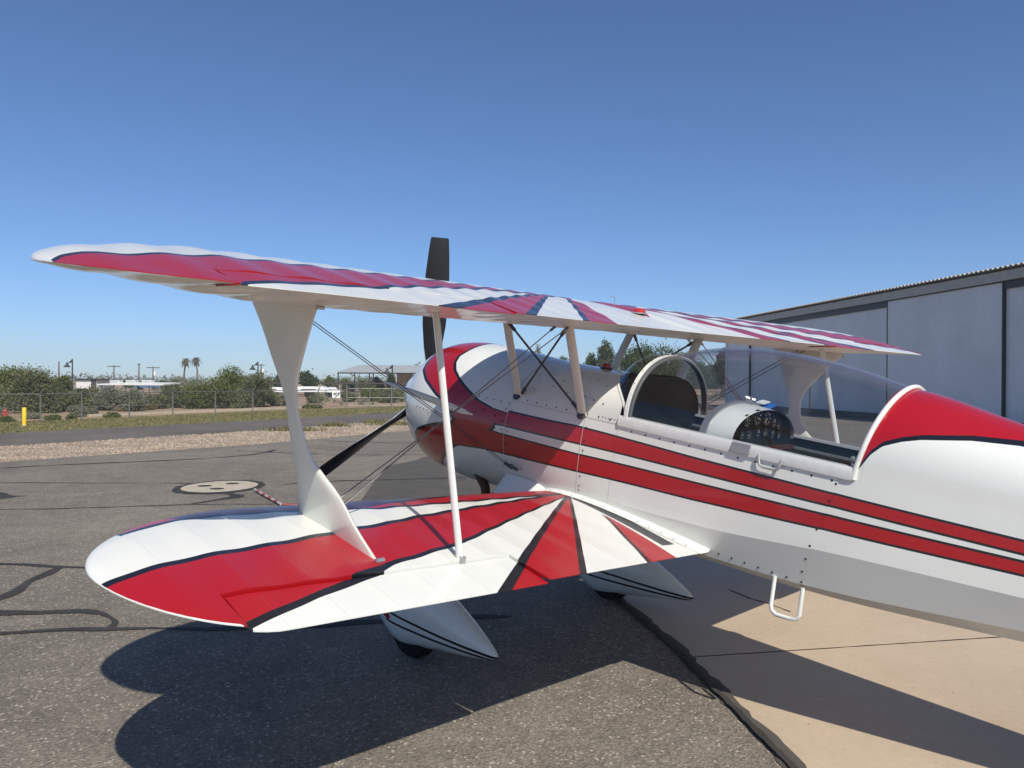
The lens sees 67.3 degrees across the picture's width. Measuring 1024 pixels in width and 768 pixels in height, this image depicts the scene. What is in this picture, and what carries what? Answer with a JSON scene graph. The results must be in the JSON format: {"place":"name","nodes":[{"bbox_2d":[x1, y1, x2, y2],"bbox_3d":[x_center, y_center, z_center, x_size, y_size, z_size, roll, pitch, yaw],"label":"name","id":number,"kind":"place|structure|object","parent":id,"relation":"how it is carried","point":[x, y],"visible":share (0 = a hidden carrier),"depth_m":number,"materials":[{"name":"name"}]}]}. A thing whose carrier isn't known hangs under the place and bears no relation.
{"place":"outdoors","nodes":[
{"label":"outdoors","id":0,"kind":"place"},
{"bbox_2d":[272,382,406,392],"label":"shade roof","id":1,"kind":"structure","parent":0,"point":[274,383],"depth_m":96.50,"materials":[{"name":"white metal"}]},
{"bbox_2d":[0,397,724,445],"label":"road","id":2,"kind":"structure","parent":0,"point":[39,437],"depth_m":27.19,"materials":[{"name":"grey asphalt"}]},
{"bbox_2d":[8,380,722,445],"bbox_3d":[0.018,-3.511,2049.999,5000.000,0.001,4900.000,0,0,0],"label":"ground","id":3,"kind":"structure","parent":0,"point":[330,405],"depth_m":52.95,"materials":[{"name":"brown soil"}]},
{"bbox_2d":[0,406,9,416],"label":"sage bush","id":4,"kind":"object","parent":3,"relation":"on","point":[3,408],"visible":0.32,"depth_m":36.97,"materials":[{"name":"grey plant"}]},
{"bbox_2d":[0,364,37,410],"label":"mesquite tree","id":5,"kind":"object","parent":3,"relation":"on","point":[4,375],"visible":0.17,"depth_m":43.30,"materials":[{"name":"green plant"}]},
{"bbox_2d":[20,412,41,418],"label":"weed clump","id":6,"kind":"object","parent":3,"relation":"on","point":[32,415],"visible":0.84,"depth_m":34.74,"materials":[{"name":"green plant"}]},
{"bbox_2d":[0,363,67,413],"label":"mesquite tree","id":7,"kind":"object","parent":3,"relation":"on","point":[35,382],"visible":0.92,"depth_m":40.54,"materials":[{"name":"green plant"}]},
{"bbox_2d":[43,414,61,419],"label":"weed clump","id":8,"kind":"object","parent":3,"relation":"on","point":[58,417],"visible":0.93,"depth_m":33.88,"materials":[{"name":"green plant"}]},
{"bbox_2d":[58,361,59,376],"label":"utility pole","id":9,"kind":"object","parent":3,"relation":"on","point":[59,368],"visible":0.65,"depth_m":149.97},
{"bbox_2d":[52,373,73,390],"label":"round tree","id":10,"kind":"object","parent":3,"relation":"on","point":[62,381],"visible":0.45,"depth_m":69.61,"materials":[{"name":"green plant"}]},
{"bbox_2d":[46,386,79,411],"bbox_3d":[-25.218,0.821,42.967,1.850,1.565,1.875,0,0,15],"label":"desert shrub","id":11,"kind":"object","parent":3,"relation":"on","point":[72,400],"visible":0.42,"depth_m":42.88,"materials":[{"name":"green plant"}]},
{"bbox_2d":[64,359,72,388],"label":"street lamp","id":12,"kind":"object","parent":3,"relation":"on","point":[67,363],"visible":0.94,"depth_m":119.92,"materials":[{"name":"metal"}]},
{"bbox_2d":[65,413,77,418],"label":"weed clump","id":13,"kind":"object","parent":3,"relation":"on","point":[70,416],"visible":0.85,"depth_m":34.40,"materials":[{"name":"green plant"}]},
{"bbox_2d":[66,405,86,416],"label":"sage bush","id":14,"kind":"object","parent":3,"relation":"on","point":[77,413],"visible":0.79,"depth_m":36.88,"materials":[{"name":"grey plant"}]},
{"bbox_2d":[72,385,100,408],"bbox_3d":[-25.649,0.796,45.952,2.435,1.602,2.136,0,0,0],"label":"desert shrub","id":15,"kind":"object","parent":3,"relation":"on","point":[86,402],"visible":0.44,"depth_m":45.57,"materials":[{"name":"green plant"}]},
{"bbox_2d":[86,406,99,413],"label":"sage bush","id":16,"kind":"object","parent":3,"relation":"on","point":[91,410],"visible":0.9,"depth_m":37.83,"materials":[{"name":"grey plant"}]},
{"bbox_2d":[74,378,117,390],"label":"white building","id":17,"kind":"structure","parent":3,"relation":"on","point":[83,383],"depth_m":115.00,"materials":[{"name":"paint"}]},
{"bbox_2d":[91,378,96,388],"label":"door","id":18,"kind":"structure","parent":17,"relation":"in","point":[93,382],"depth_m":114.96,"materials":[{"name":"grey metal"}]},
{"bbox_2d":[88,386,124,410],"bbox_3d":[-23.613,0.841,44.989,2.220,1.527,2.073,0,0,0],"label":"desert shrub","id":19,"kind":"object","parent":3,"relation":"on","point":[103,398],"visible":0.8,"depth_m":44.62,"materials":[{"name":"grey plant"}]},
{"bbox_2d":[101,410,120,417],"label":"weed clump","id":20,"kind":"object","parent":3,"relation":"on","point":[117,415],"visible":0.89,"depth_m":36.40,"materials":[{"name":"green plant"}]},
{"bbox_2d":[107,365,120,387],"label":"utility pole","id":21,"kind":"object","parent":3,"relation":"on","point":[113,366],"visible":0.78,"depth_m":164.92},
{"bbox_2d":[123,378,134,387],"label":"distant tree","id":22,"kind":"object","parent":3,"relation":"on","point":[128,386],"visible":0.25,"depth_m":169.86,"materials":[{"name":"green plant"}]},
{"bbox_2d":[117,388,148,411],"bbox_3d":[-21.650,0.851,43.998,1.618,1.518,1.734,0,0,0],"label":"desert shrub","id":23,"kind":"object","parent":3,"relation":"on","point":[132,400],"visible":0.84,"depth_m":43.66,"materials":[{"name":"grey plant"}]},
{"bbox_2d":[97,382,179,394],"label":"carport","id":24,"kind":"object","parent":3,"relation":"on","point":[149,384],"visible":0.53,"depth_m":91.58,"materials":[{"name":"white paint"}]},
{"bbox_2d":[110,380,122,382],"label":"roof cooler","id":25,"kind":"object","parent":24,"relation":"on","point":[116,381],"visible":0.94,"depth_m":93.50,"materials":[{"name":"white metal"}]},
{"bbox_2d":[126,380,138,382],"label":"roof cooler","id":26,"kind":"object","parent":24,"relation":"on","point":[132,381],"visible":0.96,"depth_m":93.50,"materials":[{"name":"white metal"}]},
{"bbox_2d":[142,380,154,382],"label":"roof cooler","id":27,"kind":"object","parent":24,"relation":"on","point":[148,381],"visible":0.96,"depth_m":93.50,"materials":[{"name":"white metal"}]},
{"bbox_2d":[137,363,140,381],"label":"utility pole","id":28,"kind":"object","parent":3,"relation":"on","point":[138,364],"visible":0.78,"depth_m":159.93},
{"bbox_2d":[134,385,160,389],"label":"parked car","id":29,"kind":"object","parent":3,"relation":"on","point":[140,387],"visible":0.7,"depth_m":139.24,"materials":[{"name":"blue paint"}]},
{"bbox_2d":[139,404,156,409],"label":"dry grass clump","id":30,"kind":"object","parent":3,"relation":"on","point":[149,407],"visible":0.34,"depth_m":45.99,"materials":[{"name":"plant"}]},
{"bbox_2d":[146,367,159,379],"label":"utility pole","id":31,"kind":"object","parent":3,"relation":"on","point":[153,372],"visible":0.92,"depth_m":164.92,"materials":[{"name":"grey wood"}]},
{"bbox_2d":[145,393,169,408],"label":"desert shrub","id":32,"kind":"object","parent":3,"relation":"on","point":[159,400],"visible":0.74,"depth_m":47.78,"materials":[{"name":"green plant"}]},
{"bbox_2d":[156,384,187,407],"bbox_3d":[-21.997,0.756,50.013,2.490,1.695,2.426,0,0,34],"label":"creosote bush","id":33,"kind":"object","parent":3,"relation":"on","point":[177,397],"visible":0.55,"depth_m":49.52,"materials":[{"name":"green plant"}]},
{"bbox_2d":[169,379,180,385],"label":"distant tree","id":34,"kind":"object","parent":3,"relation":"on","point":[175,381],"visible":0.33,"depth_m":164.71,"materials":[{"name":"green plant"}]},
{"bbox_2d":[181,358,189,384],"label":"palm tree","id":35,"kind":"object","parent":3,"relation":"on","point":[185,362],"visible":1,"depth_m":174.80,"materials":[{"name":"green plant"}]},
{"bbox_2d":[86,406,301,416],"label":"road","id":36,"kind":"structure","parent":3,"relation":"on","point":[168,412],"depth_m":42.68,"materials":[{"name":"grey asphalt"}]},
{"bbox_2d":[190,357,202,385],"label":"palm tree","id":37,"kind":"object","parent":3,"relation":"on","point":[195,361],"visible":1,"depth_m":174.83,"materials":[{"name":"green plant"}]},
{"bbox_2d":[178,375,231,408],"bbox_3d":[-19.537,0.515,49.054,3.251,2.207,2.764,0,0,-21],"label":"creosote bush","id":38,"kind":"object","parent":3,"relation":"on","point":[219,385],"visible":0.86,"depth_m":48.52,"materials":[{"name":"green plant"}]},
{"bbox_2d":[51,370,395,384],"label":"tree line","id":39,"kind":"object","parent":3,"relation":"on","point":[164,378],"visible":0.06,"depth_m":334.91,"materials":[{"name":"green plant"}]},
{"bbox_2d":[214,362,247,389],"bbox_3d":[-19.601,-0.005,53.873,2.998,3.136,2.710,0,0,0],"label":"palo verde","id":40,"kind":"object","parent":3,"relation":"on","point":[233,377],"visible":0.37,"depth_m":53.49,"materials":[{"name":"green plant"}]},
{"bbox_2d":[211,386,251,407],"bbox_3d":[-18.233,0.777,49.838,2.960,1.675,2.332,0,0,0],"label":"creosote bush","id":41,"kind":"object","parent":3,"relation":"on","point":[243,395],"visible":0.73,"depth_m":49.57,"materials":[{"name":"green plant"}]},
{"bbox_2d":[249,361,258,372],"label":"street lamp","id":42,"kind":"object","parent":3,"relation":"on","point":[252,367],"visible":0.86,"depth_m":119.92,"materials":[{"name":"metal"}]},
{"bbox_2d":[235,367,276,406],"bbox_3d":[-17.478,0.246,52.089,2.897,2.724,2.572,0,0,32],"label":"palo verde","id":43,"kind":"object","parent":3,"relation":"on","point":[258,383],"visible":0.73,"depth_m":51.61,"materials":[{"name":"green plant"}]},
{"bbox_2d":[249,389,279,405],"bbox_3d":[-17.499,0.860,53.866,2.328,1.476,2.602,0,0,-39],"label":"creosote bush","id":44,"kind":"object","parent":3,"relation":"on","point":[272,400],"visible":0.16,"depth_m":53.66,"materials":[{"name":"green plant"}]},
{"bbox_2d":[271,374,281,392],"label":"distant tree","id":45,"kind":"object","parent":3,"relation":"on","point":[277,380],"visible":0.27,"depth_m":109.47,"materials":[{"name":"green plant"}]},
{"bbox_2d":[272,387,282,393],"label":"white trailer","id":46,"kind":"object","parent":3,"relation":"on","point":[278,388],"visible":0.17,"depth_m":83.00,"materials":[{"name":"metal"}]},
{"bbox_2d":[272,394,285,405],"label":"sage bush","id":47,"kind":"object","parent":3,"relation":"on","point":[279,402],"visible":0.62,"depth_m":54.58,"materials":[{"name":"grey plant"}]},
{"bbox_2d":[298,368,320,392],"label":"distant tree","id":48,"kind":"object","parent":3,"relation":"on","point":[306,378],"visible":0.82,"depth_m":95.40,"materials":[{"name":"green plant"}]},
{"bbox_2d":[301,403,322,408],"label":"weed clump","id":49,"kind":"object","parent":3,"relation":"on","point":[310,406],"visible":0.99,"depth_m":49.63,"materials":[{"name":"green plant"}]},
{"bbox_2d":[298,386,331,396],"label":"white trailer","id":50,"kind":"object","parent":3,"relation":"on","point":[321,389],"visible":0.69,"depth_m":85.00,"materials":[{"name":"metal"}]},
{"bbox_2d":[306,393,323,402],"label":"creosote bush","id":51,"kind":"object","parent":3,"relation":"on","point":[313,397],"visible":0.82,"depth_m":61.69,"materials":[{"name":"green plant"}]},
{"bbox_2d":[321,375,337,387],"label":"distant tree","id":52,"kind":"object","parent":3,"relation":"on","point":[329,379],"visible":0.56,"depth_m":111.62,"materials":[{"name":"green plant"}]},
{"bbox_2d":[325,387,342,396],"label":"white trailer","id":53,"kind":"object","parent":3,"relation":"on","point":[330,389],"visible":0.47,"depth_m":83.03,"materials":[{"name":"metal"}]},
{"bbox_2d":[339,376,356,391],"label":"distant tree","id":54,"kind":"object","parent":3,"relation":"on","point":[343,386],"visible":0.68,"depth_m":129.58,"materials":[{"name":"green plant"}]},
{"bbox_2d":[340,391,358,401],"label":"creosote bush","id":55,"kind":"object","parent":3,"relation":"on","point":[350,395],"visible":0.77,"depth_m":65.72,"materials":[{"name":"green plant"}]},
{"bbox_2d":[0,396,719,432],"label":"grass verge","id":56,"kind":"object","parent":3,"relation":"on","point":[237,419],"depth_m":34.26,"materials":[{"name":"green plant"}]},
{"bbox_2d":[2,409,8,416],"bbox_3d":[-21.751,1.317,33.004,0.293,0.500,0.219,0,0,31],"label":"fire hydrant","id":57,"kind":"object","parent":56,"relation":"on","point":[4,411],"visible":0.73,"depth_m":32.95,"materials":[{"name":"red metal"}]},
{"bbox_2d":[0,415,16,421],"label":"weed clump","id":58,"kind":"object","parent":56,"relation":"on","point":[5,418],"visible":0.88,"depth_m":31.90,"materials":[{"name":"green plant"}]},
{"bbox_2d":[21,407,26,425],"bbox_3d":[-18.657,1.254,29.424,0.214,0.715,0.220,0,0,0],"label":"bollard","id":59,"kind":"object","parent":56,"relation":"on","point":[24,415],"visible":0.91,"depth_m":29.37,"materials":[{"name":"yellow metal"}]},
{"bbox_2d":[0,387,348,421],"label":"chain link fence","id":60,"kind":"object","parent":56,"relation":"on","point":[129,392],"visible":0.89,"depth_m":36.93,"materials":[{"name":"metal"}]},
{"bbox_2d":[332,390,339,397],"bbox_3d":[-12.084,0.698,52.898,0.540,0.540,0.032,0,0,-11],"label":"number sign","id":61,"kind":"object","parent":60,"relation":"attached to","point":[334,393],"visible":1,"depth_m":52.88,"materials":[{"name":"white metal"}]},
{"bbox_2d":[346,385,405,406],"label":"vehicle gate","id":62,"kind":"structure","parent":56,"relation":"on","point":[369,397],"depth_m":53.62,"materials":[{"name":"metal"}]},
{"bbox_2d":[694,386,724,397],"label":"pipe corral","id":63,"kind":"object","parent":56,"relation":"on","point":[711,395],"visible":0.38,"depth_m":87.98,"materials":[{"name":"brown metal"}]},
{"bbox_2d":[0,400,724,460],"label":"gravel strip","id":64,"kind":"object","parent":3,"relation":"on","point":[715,404],"visible":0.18,"depth_m":21.89,"materials":[{"name":"beige gravel"}]},
{"bbox_2d":[0,419,409,461],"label":"gravel stones","id":65,"kind":"object","parent":64,"relation":"on","point":[40,447],"visible":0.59,"depth_m":21.60,"materials":[{"name":"beige gravel"}]},
{"bbox_2d":[254,418,407,431],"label":"weeds","id":66,"kind":"object","parent":64,"relation":"on","point":[377,421],"visible":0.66,"depth_m":29.90,"materials":[{"name":"green plant"}]},
{"bbox_2d":[355,379,370,390],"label":"distant tree","id":67,"kind":"object","parent":3,"relation":"on","point":[362,385],"visible":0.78,"depth_m":134.30,"materials":[{"name":"green plant"}]},
{"bbox_2d":[359,384,383,401],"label":"creosote bush","id":68,"kind":"object","parent":3,"relation":"on","point":[364,392],"visible":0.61,"depth_m":67.59,"materials":[{"name":"green plant"}]},
{"bbox_2d":[370,375,385,390],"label":"distant tree","id":69,"kind":"object","parent":3,"relation":"on","point":[377,380],"visible":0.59,"depth_m":127.78,"materials":[{"name":"green plant"}]},
{"bbox_2d":[337,365,420,391],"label":"open shelter","id":70,"kind":"object","parent":3,"relation":"on","point":[369,369],"visible":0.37,"depth_m":121.89,"materials":[{"name":"metal"}]},
{"bbox_2d":[373,387,400,402],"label":"creosote bush","id":71,"kind":"object","parent":3,"relation":"on","point":[387,393],"visible":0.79,"depth_m":63.69,"materials":[{"name":"green plant"}]},
{"bbox_2d":[384,365,392,373],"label":"street lamp","id":72,"kind":"object","parent":3,"relation":"on","point":[391,367],"visible":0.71,"depth_m":114.91,"materials":[{"name":"metal"}]},
{"bbox_2d":[386,371,395,391],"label":"distant tree","id":73,"kind":"object","parent":3,"relation":"on","point":[392,376],"visible":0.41,"depth_m":104.67,"materials":[{"name":"green plant"}]},
{"bbox_2d":[70,386,718,405],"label":"desert scrub","id":74,"kind":"object","parent":3,"relation":"on","point":[360,399],"visible":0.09,"depth_m":63.62,"materials":[{"name":"green plant"}]},
{"bbox_2d":[396,390,404,401],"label":"creosote bush","id":75,"kind":"object","parent":3,"relation":"on","point":[402,393],"visible":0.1,"depth_m":67.46,"materials":[{"name":"green plant"}]},
{"bbox_2d":[396,374,412,390],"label":"hay stack","id":76,"kind":"object","parent":3,"relation":"on","point":[402,378],"visible":0.43,"depth_m":122.99,"materials":[{"name":"brown plant"}]},
{"bbox_2d":[0,409,874,767],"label":"apron","id":77,"kind":"object","parent":3,"relation":"on","point":[578,673],"visible":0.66,"depth_m":4.67,"materials":[{"name":"grey asphalt"}]},
{"bbox_2d":[172,480,265,493],"bbox_3d":[-4.838,1.692,12.729,1.420,0.008,1.715,0,0,0],"label":"tie down pad","id":78,"kind":"object","parent":77,"relation":"on","point":[218,487],"visible":1,"depth_m":12.63,"materials":[{"name":"concrete"}]},
{"bbox_2d":[30,237,1023,660],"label":"biplane","id":79,"kind":"object","parent":77,"relation":"on","point":[608,481],"visible":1,"depth_m":3.56,"materials":[{"name":"paint"}]},
{"bbox_2d":[253,488,297,505],"bbox_3d":[-3.263,1.687,11.238,2.483,0.047,0.775,0,0,33],"label":"striped bar","id":80,"kind":"object","parent":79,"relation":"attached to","point":[269,497],"visible":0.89,"depth_m":11.19,"materials":[{"name":"white paint"}]},
{"bbox_2d":[623,555,1023,767],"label":"concrete slab","id":81,"kind":"structure","parent":77,"relation":"on","point":[889,716],"depth_m":4.66,"materials":[{"name":"beige concrete"}]},
{"bbox_2d":[715,610,999,762],"bbox_3d":[2.351,1.744,4.876,1.674,0.007,2.657,0,0,0],"label":"grit","id":82,"kind":"object","parent":81,"relation":"on","point":[855,670],"visible":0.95,"depth_m":4.35,"materials":[{"name":"gravel"}]},
{"bbox_2d":[725,262,1023,423],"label":"hangar","id":83,"kind":"structure","parent":77,"relation":"on","point":[962,334],"depth_m":35.09,"materials":[{"name":"metal"}]},
{"bbox_2d":[728,343,748,401],"bbox_3d":[15.976,-1.326,54.261,0.082,5.450,3.497,0,0,-8],"label":"door panel","id":84,"kind":"structure","parent":83,"relation":"in","point":[738,361],"depth_m":54.17,"materials":[{"name":"white metal"}]},
{"bbox_2d":[801,388,808,407],"bbox_3d":[17.228,0.194,45.303,0.040,2.430,1.100,0,0,-8],"label":"personnel door","id":85,"kind":"structure","parent":83,"relation":"in","point":[805,400],"depth_m":45.14,"materials":[{"name":"white metal"}]},
{"bbox_2d":[751,307,886,412],"bbox_3d":[17.361,-1.180,44.960,0.082,5.220,15.169,0,0,-8],"label":"door panel","id":86,"kind":"structure","parent":83,"relation":"in","point":[852,390],"depth_m":41.23,"materials":[{"name":"white metal"}]},
{"bbox_2d":[887,283,1001,415],"bbox_3d":[18.762,-1.259,33.769,0.082,5.450,7.247,0,0,-8],"label":"door panel","id":87,"kind":"structure","parent":83,"relation":"in","point":[957,334],"depth_m":32.90,"materials":[{"name":"white metal"}]},
{"bbox_2d":[1006,286,1023,422],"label":"door panel","id":88,"kind":"structure","parent":83,"relation":"in","point":[1014,296],"depth_m":29.65,"materials":[{"name":"white metal"}]},
{"bbox_2d":[583,353,596,366],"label":"poplar tree","id":89,"kind":"object","parent":3,"relation":"on","point":[591,360],"visible":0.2,"depth_m":94.52,"materials":[{"name":"green plant"}]},
{"bbox_2d":[595,337,616,366],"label":"poplar tree","id":90,"kind":"object","parent":3,"relation":"on","point":[605,352],"visible":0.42,"depth_m":91.82,"materials":[{"name":"green plant"}]},
{"bbox_2d":[610,338,687,381],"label":"ficus tree","id":91,"kind":"object","parent":3,"relation":"on","point":[630,358],"visible":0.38,"depth_m":79.15,"materials":[{"name":"green plant"}]},
{"bbox_2d":[668,349,714,389],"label":"ficus tree","id":92,"kind":"object","parent":3,"relation":"on","point":[691,378],"visible":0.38,"depth_m":205.68,"materials":[{"name":"green plant"}]},
{"bbox_2d":[696,361,721,388],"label":"ficus tree","id":93,"kind":"object","parent":3,"relation":"on","point":[715,385],"visible":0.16,"depth_m":217.95,"materials":[{"name":"green plant"}]},
{"bbox_2d":[711,347,724,396],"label":"ficus tree","id":94,"kind":"object","parent":3,"relation":"on","point":[720,359],"visible":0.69,"depth_m":97.63,"materials":[{"name":"green plant"}]},
{"bbox_2d":[0,0,1023,380],"label":"sky","id":95,"kind":"structure","parent":0,"point":[719,158],"materials":[{"name":"blue"}]}
]}

